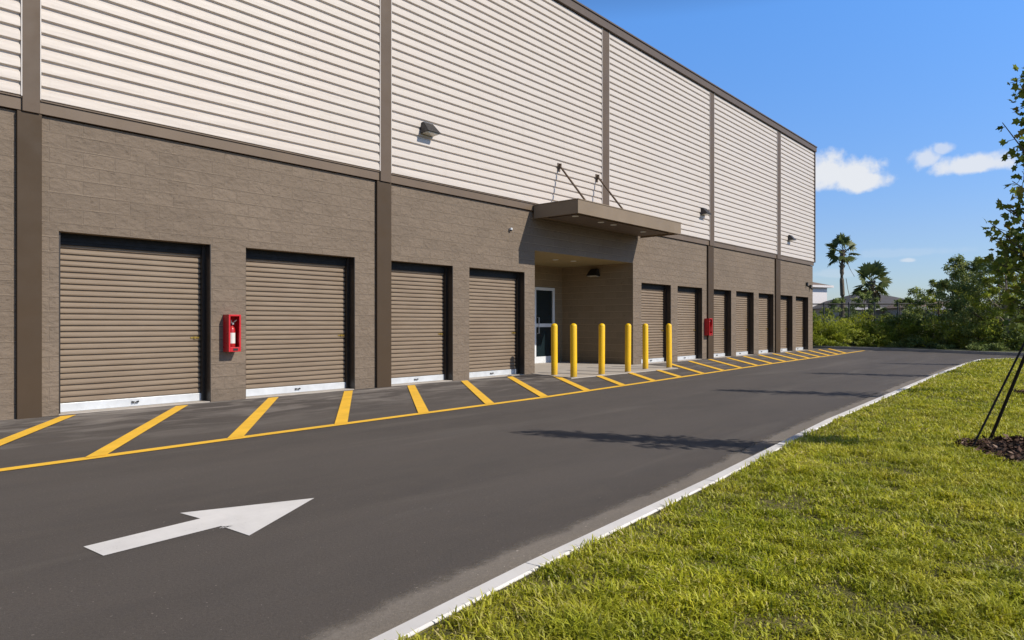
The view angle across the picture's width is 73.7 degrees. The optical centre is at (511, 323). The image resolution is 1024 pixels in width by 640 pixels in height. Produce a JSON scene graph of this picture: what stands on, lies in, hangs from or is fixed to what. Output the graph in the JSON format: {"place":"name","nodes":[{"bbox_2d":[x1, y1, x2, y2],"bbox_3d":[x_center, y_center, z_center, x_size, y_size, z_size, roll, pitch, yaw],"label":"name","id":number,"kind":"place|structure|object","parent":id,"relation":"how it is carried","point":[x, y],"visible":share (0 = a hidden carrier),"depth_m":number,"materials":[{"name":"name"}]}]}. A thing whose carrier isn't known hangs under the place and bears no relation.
{"place":"outdoors","nodes":[
{"label":"outdoors","id":0,"kind":"place"},
{"bbox_2d":[0,0,816,419],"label":"storage building","id":1,"kind":"structure","parent":0,"point":[302,196],"depth_m":13.14,"materials":[{"name":"paint"}]},
{"bbox_2d":[59,232,210,414],"bbox_3d":[-5.747,-0.053,10.340,0.639,2.666,2.098,0,0,41],"label":"roll up door","id":2,"kind":"structure","parent":1,"relation":"in","point":[135,315],"depth_m":10.26,"materials":[{"name":"metal"}]},
{"bbox_2d":[223,314,240,351],"bbox_3d":[-4.541,0.150,11.080,0.199,0.600,0.205,0,0,41],"label":"extinguisher cabinet","id":3,"kind":"object","parent":1,"relation":"attached to","point":[226,332],"visible":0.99,"depth_m":11.05,"materials":[{"name":"red plastic"}]},
{"bbox_2d":[230,320,236,346],"bbox_3d":[-4.556,0.184,11.086,0.111,0.504,0.140,0,0,41],"label":"fire extinguisher","id":4,"kind":"object","parent":3,"relation":"in","point":[232,336],"visible":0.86,"depth_m":11.06,"materials":[{"name":"metal"}]},
{"bbox_2d":[246,249,354,398],"bbox_3d":[-3.951,-0.053,12.396,0.639,2.666,2.184,0,0,41],"label":"roll up door","id":5,"kind":"structure","parent":1,"relation":"in","point":[300,308],"depth_m":12.37,"materials":[{"name":"metal"}]},
{"bbox_2d":[391,262,452,385],"bbox_3d":[-2.109,-0.053,14.505,0.639,2.666,1.746,0,0,41],"label":"roll up door","id":6,"kind":"structure","parent":1,"relation":"in","point":[421,294],"depth_m":14.58,"materials":[{"name":"metal"}]},
{"bbox_2d":[420,122,440,136],"bbox_3d":[-1.712,-4.058,14.198,0.317,0.252,0.376,0,0,41],"label":"wall lamp","id":7,"kind":"object","parent":1,"relation":"attached to","point":[426,128],"visible":1,"depth_m":14.12,"materials":[{"name":"grey metal"}]},
{"bbox_2d":[469,268,524,378],"bbox_3d":[-0.565,-0.053,16.273,0.639,2.666,1.927,0,0,41],"label":"roll up door","id":8,"kind":"structure","parent":1,"relation":"in","point":[496,298],"depth_m":16.36,"materials":[{"name":"metal"}]},
{"bbox_2d":[535,287,554,362],"bbox_3d":[1.027,0.042,21.641,0.174,2.384,1.050,0,0,41],"label":"entrance door","id":9,"kind":"structure","parent":1,"relation":"in","point":[544,297],"depth_m":21.64,"materials":[{"name":"glass"}]},
{"bbox_2d":[586,269,599,276],"bbox_3d":[2.557,-1.604,21.442,0.376,0.252,0.317,0,0,41],"label":"wall lamp","id":10,"kind":"object","parent":1,"relation":"attached to","point":[593,273],"visible":1,"depth_m":21.37,"materials":[{"name":"black metal"}]},
{"bbox_2d":[641,283,670,363],"bbox_3d":[4.354,-0.053,21.904,0.639,2.666,1.877,0,0,41],"label":"roll up door","id":11,"kind":"structure","parent":1,"relation":"in","point":[655,299],"depth_m":22.13,"materials":[{"name":"metal"}]},
{"bbox_2d":[678,287,701,360],"bbox_3d":[5.877,-0.053,23.648,0.639,2.666,1.830,0,0,41],"label":"roll up door","id":12,"kind":"structure","parent":1,"relation":"in","point":[689,299],"depth_m":23.92,"materials":[{"name":"metal"}]},
{"bbox_2d":[700,208,710,215],"bbox_3d":[6.778,-3.937,23.918,0.317,0.252,0.376,0,0,41],"label":"wall lamp","id":13,"kind":"object","parent":1,"relation":"attached to","point":[705,211],"visible":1,"depth_m":23.83,"materials":[{"name":"grey metal"}]},
{"bbox_2d":[704,318,712,334],"bbox_3d":[6.987,0.110,24.277,0.199,0.600,0.250,0,0,41],"label":"extinguisher cabinet","id":14,"kind":"object","parent":1,"relation":"attached to","point":[708,326],"visible":1,"depth_m":24.22,"materials":[{"name":"red plastic"}]},
{"bbox_2d":[714,290,730,357],"bbox_3d":[7.565,-0.053,25.580,0.639,2.666,1.626,0,0,41],"label":"roll up door","id":15,"kind":"structure","parent":1,"relation":"in","point":[722,299],"depth_m":25.95,"materials":[{"name":"metal"}]},
{"bbox_2d":[736,292,753,355],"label":"roll up door","id":16,"kind":"structure","parent":1,"relation":"in","point":[744,300],"depth_m":27.55,"materials":[{"name":"metal"}]},
{"bbox_2d":[759,294,773,353],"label":"roll up door","id":17,"kind":"structure","parent":1,"relation":"in","point":[766,301],"depth_m":29.27,"materials":[{"name":"metal"}]},
{"bbox_2d":[781,295,792,351],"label":"roll up door","id":18,"kind":"structure","parent":1,"relation":"in","point":[786,301],"depth_m":31.04,"materials":[{"name":"metal"}]},
{"bbox_2d":[787,235,795,240],"bbox_3d":[12.454,-3.830,30.416,0.317,0.252,0.376,0,0,41],"label":"wall lamp","id":19,"kind":"object","parent":1,"relation":"attached to","point":[791,238],"visible":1,"depth_m":30.33,"materials":[{"name":"grey metal"}]},
{"bbox_2d":[796,297,807,350],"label":"roll up door","id":20,"kind":"structure","parent":1,"relation":"in","point":[801,302],"depth_m":32.66,"materials":[{"name":"metal"}]},
{"bbox_2d":[0,348,1022,639],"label":"road","id":21,"kind":"structure","parent":0,"point":[304,516],"depth_m":5.45,"materials":[{"name":"grey asphalt"}]},
{"bbox_2d":[532,362,677,378],"bbox_3d":[1.692,1.252,19.069,4.400,0.036,5.750,0,0,41],"label":"entrance pad","id":22,"kind":"object","parent":21,"relation":"on","point":[585,369],"visible":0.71,"depth_m":18.46,"materials":[{"name":"concrete"}]},
{"bbox_2d":[551,323,557,374],"bbox_3d":[1.017,0.616,16.395,0.168,1.256,0.168,0,0,-5],"label":"bollard","id":23,"kind":"object","parent":22,"relation":"on","point":[554,348],"visible":0.99,"depth_m":16.33,"materials":[{"name":"metal"}]},
{"bbox_2d":[570,323,576,377],"bbox_3d":[1.421,0.616,15.757,0.168,1.256,0.168,0,0,24],"label":"bollard","id":24,"kind":"object","parent":22,"relation":"on","point":[573,350],"visible":1,"depth_m":15.69,"materials":[{"name":"metal"}]},
{"bbox_2d":[598,323,604,374],"bbox_3d":[2.188,0.616,16.653,0.168,1.256,0.168,0,0,-19],"label":"bollard","id":25,"kind":"object","parent":22,"relation":"on","point":[601,358],"visible":0.99,"depth_m":16.59,"materials":[{"name":"metal"}]},
{"bbox_2d":[625,323,630,371],"bbox_3d":[2.975,0.616,17.511,0.168,1.256,0.168,0,0,15],"label":"bollard","id":26,"kind":"object","parent":22,"relation":"on","point":[627,347],"visible":0.95,"depth_m":17.45,"materials":[{"name":"metal"}]},
{"bbox_2d":[642,323,647,368],"bbox_3d":[3.638,0.616,18.626,0.168,1.256,0.168,0,0,6],"label":"bollard","id":27,"kind":"object","parent":22,"relation":"on","point":[645,343],"visible":0.98,"depth_m":18.56,"materials":[{"name":"metal"}]},
{"bbox_2d":[666,323,671,367],"bbox_3d":[4.417,0.616,19.213,0.168,1.256,0.168,0,0,15],"label":"bollard","id":28,"kind":"object","parent":22,"relation":"on","point":[668,345],"visible":0.96,"depth_m":19.15,"materials":[{"name":"metal"}]},
{"bbox_2d":[309,362,967,639],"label":"gutter","id":29,"kind":"object","parent":21,"relation":"on","point":[385,616],"visible":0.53,"depth_m":3.64,"materials":[{"name":"grey concrete"}]},
{"bbox_2d":[370,358,1013,639],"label":"curb","id":30,"kind":"structure","parent":21,"relation":"on","point":[425,620],"depth_m":3.43,"materials":[{"name":"concrete"}]},
{"bbox_2d":[813,346,1023,355],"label":"curb","id":31,"kind":"structure","parent":21,"relation":"on","point":[933,350],"depth_m":30.31,"materials":[{"name":"concrete"}]},
{"bbox_2d":[384,357,1023,639],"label":"lawn","id":32,"kind":"structure","parent":0,"point":[849,592],"depth_m":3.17,"materials":[{"name":"green plant"}]},
{"bbox_2d":[951,434,1023,462],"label":"mulch bed","id":33,"kind":"object","parent":32,"relation":"on","point":[1012,448],"visible":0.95,"depth_m":6.16,"materials":[{"name":"brown wood"}]},
{"bbox_2d":[976,64,1023,330],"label":"young maple tree","id":34,"kind":"object","parent":32,"relation":"on","point":[1012,303],"visible":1,"depth_m":6.12,"materials":[{"name":"green plant"}]},
{"bbox_2d":[972,342,1023,447],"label":"guy strap","id":35,"kind":"object","parent":34,"relation":"attached to","point":[1000,390],"visible":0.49,"depth_m":6.10,"materials":[{"name":"black fabric"}]},
{"bbox_2d":[988,354,1023,438],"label":"guy strap","id":36,"kind":"object","parent":34,"relation":"attached to","point":[1013,383],"visible":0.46,"depth_m":6.53,"materials":[{"name":"black fabric"}]},
{"bbox_2d":[577,0,1023,301],"label":"sky","id":37,"kind":"structure","parent":0,"point":[902,103],"materials":[{"name":"blue"}]},
{"bbox_2d":[813,338,1023,352],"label":"verge","id":38,"kind":"structure","parent":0,"point":[964,349],"depth_m":32.12,"materials":[{"name":"green plant"}]},
{"bbox_2d":[813,310,823,344],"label":"shrub","id":39,"kind":"object","parent":38,"relation":"on","point":[817,318],"visible":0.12,"depth_m":36.78,"materials":[{"name":"green plant"}]},
{"bbox_2d":[813,282,833,305],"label":"house","id":40,"kind":"structure","parent":38,"relation":"on","point":[819,292],"depth_m":72.50,"materials":[{"name":"white"}]},
{"bbox_2d":[814,337,836,345],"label":"shrub","id":41,"kind":"object","parent":38,"relation":"on","point":[821,341],"visible":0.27,"depth_m":34.81,"materials":[{"name":"green plant"}]},
{"bbox_2d":[813,307,839,332],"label":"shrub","id":42,"kind":"object","parent":38,"relation":"on","point":[821,312],"visible":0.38,"depth_m":38.95,"materials":[{"name":"green plant"}]},
{"bbox_2d":[813,324,846,345],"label":"shrub","id":43,"kind":"object","parent":38,"relation":"on","point":[840,336],"visible":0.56,"depth_m":35.82,"materials":[{"name":"green plant"}]},
{"bbox_2d":[813,314,862,345],"bbox_3d":[17.564,0.358,36.952,3.072,1.920,3.076,0,0,41],"label":"shrub","id":44,"kind":"object","parent":38,"relation":"on","point":[819,324],"visible":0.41,"depth_m":36.63,"materials":[{"name":"green plant"}]},
{"bbox_2d":[824,233,859,317],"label":"fan palm tree","id":45,"kind":"object","parent":38,"relation":"on","point":[842,239],"visible":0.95,"depth_m":51.94,"materials":[{"name":"green plant"}]},
{"bbox_2d":[825,297,860,328],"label":"tree","id":46,"kind":"object","parent":38,"relation":"on","point":[837,300],"visible":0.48,"depth_m":46.91,"materials":[{"name":"green plant"}]},
{"bbox_2d":[822,323,866,345],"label":"shrub","id":47,"kind":"object","parent":38,"relation":"on","point":[849,333],"visible":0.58,"depth_m":36.05,"materials":[{"name":"green plant"}]},
{"bbox_2d":[822,337,872,346],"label":"shrub","id":48,"kind":"object","parent":38,"relation":"on","point":[849,340],"visible":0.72,"depth_m":34.91,"materials":[{"name":"green plant"}]},
{"bbox_2d":[838,311,876,344],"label":"shrub","id":49,"kind":"object","parent":38,"relation":"on","point":[862,321],"visible":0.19,"depth_m":37.08,"materials":[{"name":"green plant"}]},
{"bbox_2d":[813,294,903,329],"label":"house","id":50,"kind":"structure","parent":38,"relation":"on","point":[886,299],"depth_m":67.75,"materials":[{"name":"grey"}]},
{"bbox_2d":[837,290,888,325],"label":"tree","id":51,"kind":"object","parent":38,"relation":"on","point":[862,295],"visible":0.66,"depth_m":43.89,"materials":[{"name":"green plant"}]},
{"bbox_2d":[850,260,891,331],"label":"fan palm tree","id":52,"kind":"object","parent":38,"relation":"on","point":[878,269],"visible":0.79,"depth_m":47.77,"materials":[{"name":"green plant"}]},
{"bbox_2d":[855,325,896,345],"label":"shrub","id":53,"kind":"object","parent":38,"relation":"on","point":[881,336],"visible":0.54,"depth_m":35.51,"materials":[{"name":"green plant"}]},
{"bbox_2d":[858,336,903,346],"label":"shrub","id":54,"kind":"object","parent":38,"relation":"on","point":[877,342],"visible":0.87,"depth_m":34.89,"materials":[{"name":"green plant"}]},
{"bbox_2d":[863,314,913,340],"bbox_3d":[20.447,0.362,37.409,3.345,1.924,2.541,0,0,-5],"label":"shrub","id":55,"kind":"object","parent":38,"relation":"on","point":[881,322],"visible":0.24,"depth_m":37.06,"materials":[{"name":"green plant"}]},
{"bbox_2d":[871,324,917,341],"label":"shrub","id":56,"kind":"object","parent":38,"relation":"on","point":[883,328],"visible":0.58,"depth_m":35.78,"materials":[{"name":"green plant"}]},
{"bbox_2d":[875,296,924,328],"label":"tree","id":57,"kind":"object","parent":38,"relation":"on","point":[896,301],"visible":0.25,"depth_m":41.03,"materials":[{"name":"green plant"}]},
{"bbox_2d":[884,313,933,342],"bbox_3d":[21.056,0.339,36.776,3.142,1.962,2.395,0,0,34],"label":"shrub","id":58,"kind":"object","parent":38,"relation":"on","point":[896,319],"visible":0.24,"depth_m":36.85,"materials":[{"name":"green plant"}]},
{"bbox_2d":[885,337,932,346],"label":"shrub","id":59,"kind":"object","parent":38,"relation":"on","point":[908,340],"visible":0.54,"depth_m":34.18,"materials":[{"name":"green plant"}]},
{"bbox_2d":[813,302,1018,330],"bbox_3d":[23.249,0.020,38.109,19.511,2.460,0.325,0,0,1],"label":"chain link fence","id":60,"kind":"object","parent":38,"relation":"on","point":[824,304],"visible":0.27,"depth_m":38.16,"materials":[{"name":"black metal"}]},
{"bbox_2d":[907,286,927,322],"bbox_3d":[22.238,-0.397,37.347,1.565,3.399,1.345,0,0,-2],"label":"tree","id":61,"kind":"object","parent":38,"relation":"on","point":[925,307],"visible":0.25,"depth_m":37.38,"materials":[{"name":"green plant"}]},
{"bbox_2d":[884,299,951,333],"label":"house","id":62,"kind":"structure","parent":38,"relation":"on","point":[892,309],"depth_m":62.92,"materials":[{"name":"brown"}]},
{"bbox_2d":[896,317,940,345],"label":"shrub","id":63,"kind":"object","parent":38,"relation":"on","point":[909,327],"visible":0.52,"depth_m":34.95,"materials":[{"name":"green plant"}]},
{"bbox_2d":[897,312,946,346],"bbox_3d":[21.407,0.372,34.743,3.342,1.974,2.360,0,0,27],"label":"shrub","id":64,"kind":"object","parent":38,"relation":"on","point":[926,318],"visible":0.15,"depth_m":34.78,"materials":[{"name":"green plant"}]},
{"bbox_2d":[907,290,946,320],"bbox_3d":[23.556,-0.333,38.788,2.470,3.278,2.270,0,0,-9],"label":"tree","id":65,"kind":"object","parent":38,"relation":"on","point":[930,295],"visible":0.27,"depth_m":38.45,"materials":[{"name":"green plant"}]},
{"bbox_2d":[907,338,960,347],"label":"shrub","id":66,"kind":"object","parent":38,"relation":"on","point":[930,345],"visible":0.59,"depth_m":32.89,"materials":[{"name":"green plant"}]},
{"bbox_2d":[915,315,964,346],"bbox_3d":[21.361,0.472,33.577,2.565,1.829,1.939,0,0,-10],"label":"shrub","id":67,"kind":"object","parent":38,"relation":"on","point":[936,330],"visible":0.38,"depth_m":33.63,"materials":[{"name":"green plant"}]},
{"bbox_2d":[900,279,980,329],"bbox_3d":[22.563,-0.549,36.140,3.475,3.714,5.005,0,0,41],"label":"tree","id":68,"kind":"object","parent":38,"relation":"on","point":[937,285],"visible":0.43,"depth_m":36.29,"materials":[{"name":"green plant"}]},
{"bbox_2d":[914,253,997,325],"bbox_3d":[23.277,-1.144,35.082,4.190,4.912,3.914,0,0,12],"label":"tree","id":69,"kind":"object","parent":38,"relation":"on","point":[959,266],"visible":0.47,"depth_m":34.91,"materials":[{"name":"green plant"}]},
{"bbox_2d":[934,309,988,345],"bbox_3d":[21.937,0.330,33.175,2.992,2.167,2.394,0,0,7],"label":"shrub","id":70,"kind":"object","parent":38,"relation":"on","point":[949,329],"visible":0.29,"depth_m":32.69,"materials":[{"name":"green plant"}]},
{"bbox_2d":[934,339,991,348],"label":"shrub","id":71,"kind":"object","parent":38,"relation":"on","point":[939,346],"visible":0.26,"depth_m":31.20,"materials":[{"name":"green plant"}]},
{"bbox_2d":[943,319,995,348],"bbox_3d":[21.808,0.539,32.338,2.356,1.561,2.515,0,0,41],"label":"shrub","id":72,"kind":"object","parent":38,"relation":"on","point":[954,336],"visible":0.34,"depth_m":32.08,"materials":[{"name":"green plant"}]},
{"bbox_2d":[944,256,1003,325],"bbox_3d":[23.506,-1.067,34.069,3.142,4.734,3.344,0,0,26],"label":"tree","id":73,"kind":"object","parent":38,"relation":"on","point":[974,266],"visible":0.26,"depth_m":34.02,"materials":[{"name":"green plant"}]},
{"bbox_2d":[934,257,1023,329],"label":"tree","id":74,"kind":"object","parent":38,"relation":"on","point":[968,288],"visible":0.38,"depth_m":32.32,"materials":[{"name":"green plant"}]},
{"bbox_2d":[954,317,1015,346],"bbox_3d":[21.849,0.423,31.383,2.528,1.904,2.349,0,0,13],"label":"shrub","id":75,"kind":"object","parent":38,"relation":"on","point":[969,329],"visible":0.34,"depth_m":31.31,"materials":[{"name":"green plant"}]},
{"bbox_2d":[952,240,1023,321],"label":"tree","id":76,"kind":"object","parent":38,"relation":"on","point":[989,301],"visible":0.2,"depth_m":31.91,"materials":[{"name":"green plant"}]},
{"bbox_2d":[964,341,1018,350],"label":"shrub","id":77,"kind":"object","parent":38,"relation":"on","point":[998,346],"visible":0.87,"depth_m":29.41,"materials":[{"name":"green plant"}]},
{"bbox_2d":[970,263,1023,348],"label":"tree","id":78,"kind":"object","parent":38,"relation":"on","point":[985,295],"visible":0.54,"depth_m":30.28,"materials":[{"name":"green plant"}]},
{"bbox_2d":[971,315,1023,350],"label":"shrub","id":79,"kind":"object","parent":38,"relation":"on","point":[990,334],"visible":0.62,"depth_m":30.15,"materials":[{"name":"green plant"}]},
{"bbox_2d":[991,306,1023,349],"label":"shrub","id":80,"kind":"object","parent":38,"relation":"on","point":[1021,335],"visible":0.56,"depth_m":29.81,"materials":[{"name":"green plant"}]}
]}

